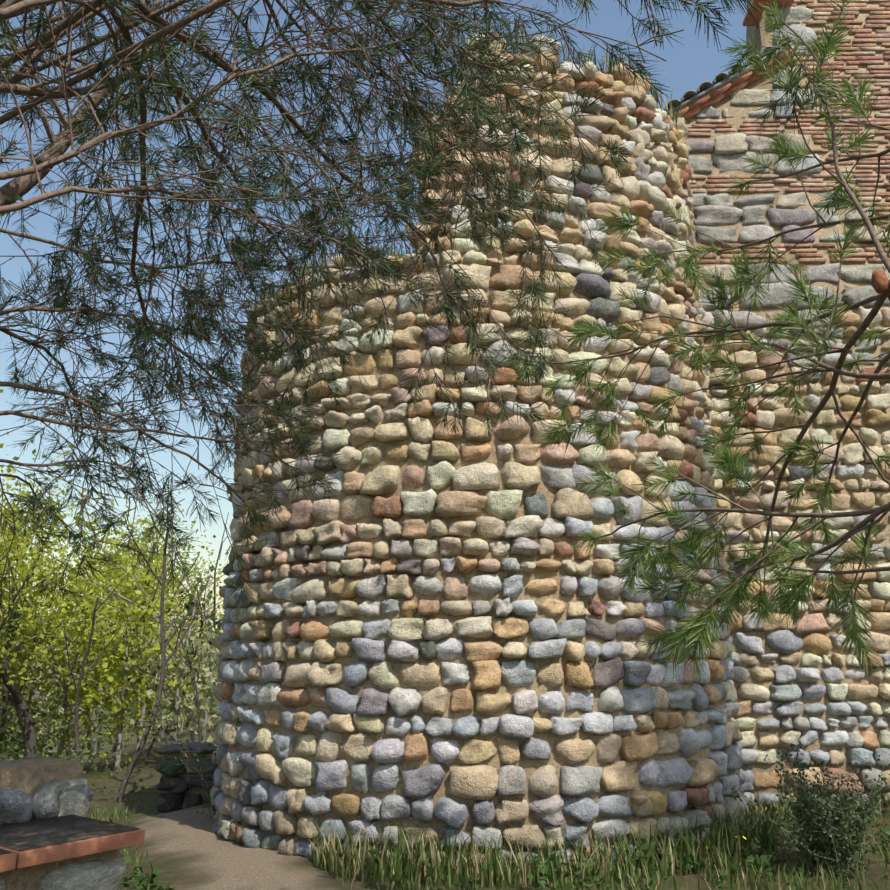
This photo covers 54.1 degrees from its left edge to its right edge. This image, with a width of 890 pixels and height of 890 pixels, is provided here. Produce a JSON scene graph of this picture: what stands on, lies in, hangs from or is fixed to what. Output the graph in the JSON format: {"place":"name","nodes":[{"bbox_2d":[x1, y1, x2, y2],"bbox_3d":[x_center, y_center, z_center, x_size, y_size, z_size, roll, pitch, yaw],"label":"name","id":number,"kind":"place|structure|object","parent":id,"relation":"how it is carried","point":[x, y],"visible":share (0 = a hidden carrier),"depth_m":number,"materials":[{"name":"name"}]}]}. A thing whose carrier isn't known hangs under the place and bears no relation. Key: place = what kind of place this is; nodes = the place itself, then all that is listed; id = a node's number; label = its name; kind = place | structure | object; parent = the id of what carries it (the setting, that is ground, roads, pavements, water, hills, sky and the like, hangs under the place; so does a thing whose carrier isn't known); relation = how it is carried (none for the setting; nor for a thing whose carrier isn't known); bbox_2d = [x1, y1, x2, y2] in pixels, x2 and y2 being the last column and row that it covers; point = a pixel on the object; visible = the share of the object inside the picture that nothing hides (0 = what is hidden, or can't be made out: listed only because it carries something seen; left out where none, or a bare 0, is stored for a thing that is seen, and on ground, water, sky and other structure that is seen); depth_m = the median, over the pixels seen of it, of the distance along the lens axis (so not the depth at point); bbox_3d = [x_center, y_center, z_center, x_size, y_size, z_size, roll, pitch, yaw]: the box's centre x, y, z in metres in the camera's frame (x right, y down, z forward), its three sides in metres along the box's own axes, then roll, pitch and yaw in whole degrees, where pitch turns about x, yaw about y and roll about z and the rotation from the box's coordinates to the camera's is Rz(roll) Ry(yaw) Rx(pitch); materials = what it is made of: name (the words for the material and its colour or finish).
{"place":"outdoors","nodes":[
{"label":"outdoors","id":0,"kind":"place"},
{"bbox_2d":[0,0,746,651],"label":"sky","id":1,"kind":"structure","parent":0,"point":[686,67],"materials":[{"name":"blue"}]},
{"bbox_2d":[1,652,889,889],"bbox_3d":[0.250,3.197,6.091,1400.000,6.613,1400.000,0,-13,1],"label":"ground","id":2,"kind":"structure","parent":0,"point":[188,849],"depth_m":6.29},
{"bbox_2d":[0,757,83,825],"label":"bench back","id":3,"kind":"object","parent":2,"relation":"on","point":[30,776],"visible":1,"depth_m":3.53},
{"bbox_2d":[0,849,116,889],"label":"bench","id":4,"kind":"object","parent":2,"relation":"on","point":[28,878],"depth_m":2.99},
{"bbox_2d":[0,852,16,872],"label":"brick tile","id":5,"kind":"object","parent":4,"relation":"on","point":[7,862],"visible":0.95,"depth_m":2.83,"materials":[{"name":"brick"}]},
{"bbox_2d":[0,849,10,854],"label":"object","id":6,"kind":"structure","parent":5,"relation":"on","point":[2,851],"depth_m":2.86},
{"bbox_2d":[0,829,144,868],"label":"brick tile","id":7,"kind":"object","parent":4,"relation":"on","point":[49,854],"visible":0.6,"depth_m":3.02,"materials":[{"name":"brick"}]},
{"bbox_2d":[0,814,139,850],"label":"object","id":8,"kind":"structure","parent":7,"relation":"on","point":[29,835],"depth_m":3.18,"materials":[{"name":"grey stone"}]},
{"bbox_2d":[0,778,125,889],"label":"bench stones","id":9,"kind":"object","parent":2,"relation":"on","point":[55,798],"visible":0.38,"depth_m":3.37,"materials":[{"name":"grey stone"}]},
{"bbox_2d":[0,584,221,772],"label":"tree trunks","id":10,"kind":"object","parent":2,"relation":"on","point":[186,699],"visible":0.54,"depth_m":13.91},
{"bbox_2d":[0,475,222,802],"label":"tree","id":11,"kind":"object","parent":2,"relation":"on","point":[17,701],"visible":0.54,"depth_m":12.81,"materials":[{"name":"brown plant"}]},
{"bbox_2d":[0,532,225,808],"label":"trees","id":12,"kind":"object","parent":2,"relation":"on","point":[179,621],"visible":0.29,"depth_m":13.13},
{"bbox_2d":[0,389,227,761],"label":"yellow tree leaves","id":13,"kind":"object","parent":2,"relation":"on","point":[102,678],"visible":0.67,"depth_m":13.67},
{"bbox_2d":[0,512,228,770],"bbox_3d":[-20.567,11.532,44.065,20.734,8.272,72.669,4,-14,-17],"label":"tree","id":14,"kind":"object","parent":2,"relation":"on","point":[120,732],"visible":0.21,"depth_m":14.25,"materials":[{"name":"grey plant"}]},
{"bbox_2d":[155,742,217,814],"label":"stone wall","id":15,"kind":"structure","parent":2,"relation":"on","point":[171,781],"depth_m":9.11,"materials":[{"name":"grey stone"}]},
{"bbox_2d":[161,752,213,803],"bbox_3d":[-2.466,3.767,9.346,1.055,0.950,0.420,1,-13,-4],"label":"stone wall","id":16,"kind":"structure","parent":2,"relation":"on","point":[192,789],"depth_m":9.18,"materials":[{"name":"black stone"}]},
{"bbox_2d":[174,737,218,817],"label":"shrub leaves","id":17,"kind":"object","parent":2,"relation":"on","point":[198,768],"visible":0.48,"depth_m":7.87,"materials":[{"name":"green plant"}]},
{"bbox_2d":[176,741,216,819],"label":"shrub stems","id":18,"kind":"object","parent":2,"relation":"on","point":[203,782],"visible":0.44,"depth_m":7.88,"materials":[{"name":"brown plant"}]},
{"bbox_2d":[228,269,417,850],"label":"apse","id":19,"kind":"structure","parent":2,"relation":"on","point":[328,621],"depth_m":6.60,"materials":[{"name":"beige stone"}]},
{"bbox_2d":[0,0,849,651],"bbox_3d":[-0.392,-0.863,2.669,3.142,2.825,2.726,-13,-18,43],"label":"pine branches","id":20,"kind":"object","parent":2,"relation":"on","point":[22,182],"visible":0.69,"depth_m":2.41,"materials":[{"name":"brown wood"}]},
{"bbox_2d":[0,0,793,639],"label":"big pine buds","id":21,"kind":"object","parent":20,"relation":"attached to","point":[298,246],"visible":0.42,"depth_m":2.55,"materials":[{"name":"plant"}]},
{"bbox_2d":[210,34,747,873],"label":"apse stones","id":22,"kind":"object","parent":2,"relation":"on","point":[666,160],"visible":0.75,"depth_m":6.60,"materials":[{"name":"beige stone"}]},
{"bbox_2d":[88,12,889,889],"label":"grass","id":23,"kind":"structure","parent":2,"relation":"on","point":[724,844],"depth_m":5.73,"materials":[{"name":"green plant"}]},
{"bbox_2d":[109,786,889,889],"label":"weeds","id":24,"kind":"object","parent":2,"relation":"on","point":[140,883],"visible":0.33,"depth_m":5.55,"materials":[{"name":"green plant"}]},
{"bbox_2d":[411,54,729,871],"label":"apse","id":25,"kind":"structure","parent":2,"relation":"on","point":[527,766],"depth_m":6.42,"materials":[{"name":"beige stone"}]},
{"bbox_2d":[412,0,889,812],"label":"nave wall","id":26,"kind":"structure","parent":2,"relation":"on","point":[760,38],"depth_m":8.97,"materials":[{"name":"brown stone"}]},
{"bbox_2d":[211,0,889,815],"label":"nave wall stones","id":27,"kind":"object","parent":26,"relation":"attached to","point":[729,150],"visible":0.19,"depth_m":8.86,"materials":[{"name":"grey stone"}]},
{"bbox_2d":[675,49,793,117],"bbox_3d":[2.807,-3.753,9.819,2.196,1.342,0.420,0,-13,1],"label":"roof eave","id":28,"kind":"object","parent":27,"relation":"attached to","point":[713,93],"visible":0.17,"depth_m":9.66,"materials":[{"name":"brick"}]},
{"bbox_2d":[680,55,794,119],"bbox_3d":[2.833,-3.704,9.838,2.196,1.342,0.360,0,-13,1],"label":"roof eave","id":29,"kind":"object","parent":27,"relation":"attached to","point":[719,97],"visible":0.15,"depth_m":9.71,"materials":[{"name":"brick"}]},
{"bbox_2d":[743,0,793,25],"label":"cornice","id":30,"kind":"structure","parent":27,"relation":"on","point":[748,20],"depth_m":10.02,"materials":[{"name":"brick"}]},
{"bbox_2d":[657,38,790,111],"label":"eave tiles","id":31,"kind":"object","parent":26,"relation":"attached to","point":[703,86],"visible":0.08,"depth_m":9.63,"materials":[{"name":"brown ceramic"}]},
{"bbox_2d":[666,42,791,112],"bbox_3d":[2.784,-3.791,9.813,2.195,1.334,0.450,0,-13,1],"label":"eave board","id":32,"kind":"object","parent":26,"relation":"attached to","point":[706,91],"visible":0.21,"depth_m":9.62,"materials":[{"name":"brown wood"}]},
{"bbox_2d":[501,0,889,679],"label":"pine","id":33,"kind":"object","parent":2,"relation":"on","point":[679,636],"depth_m":3.32,"materials":[{"name":"green plant"}]},
{"bbox_2d":[516,21,887,663],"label":"pine buds","id":34,"kind":"object","parent":33,"relation":"attached to","point":[879,279],"visible":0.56,"depth_m":2.69,"materials":[{"name":"plant"}]},
{"bbox_2d":[732,742,889,881],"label":"shrub","id":35,"kind":"object","parent":2,"relation":"on","point":[820,809],"depth_m":5.72,"materials":[{"name":"green plant"}]}
]}

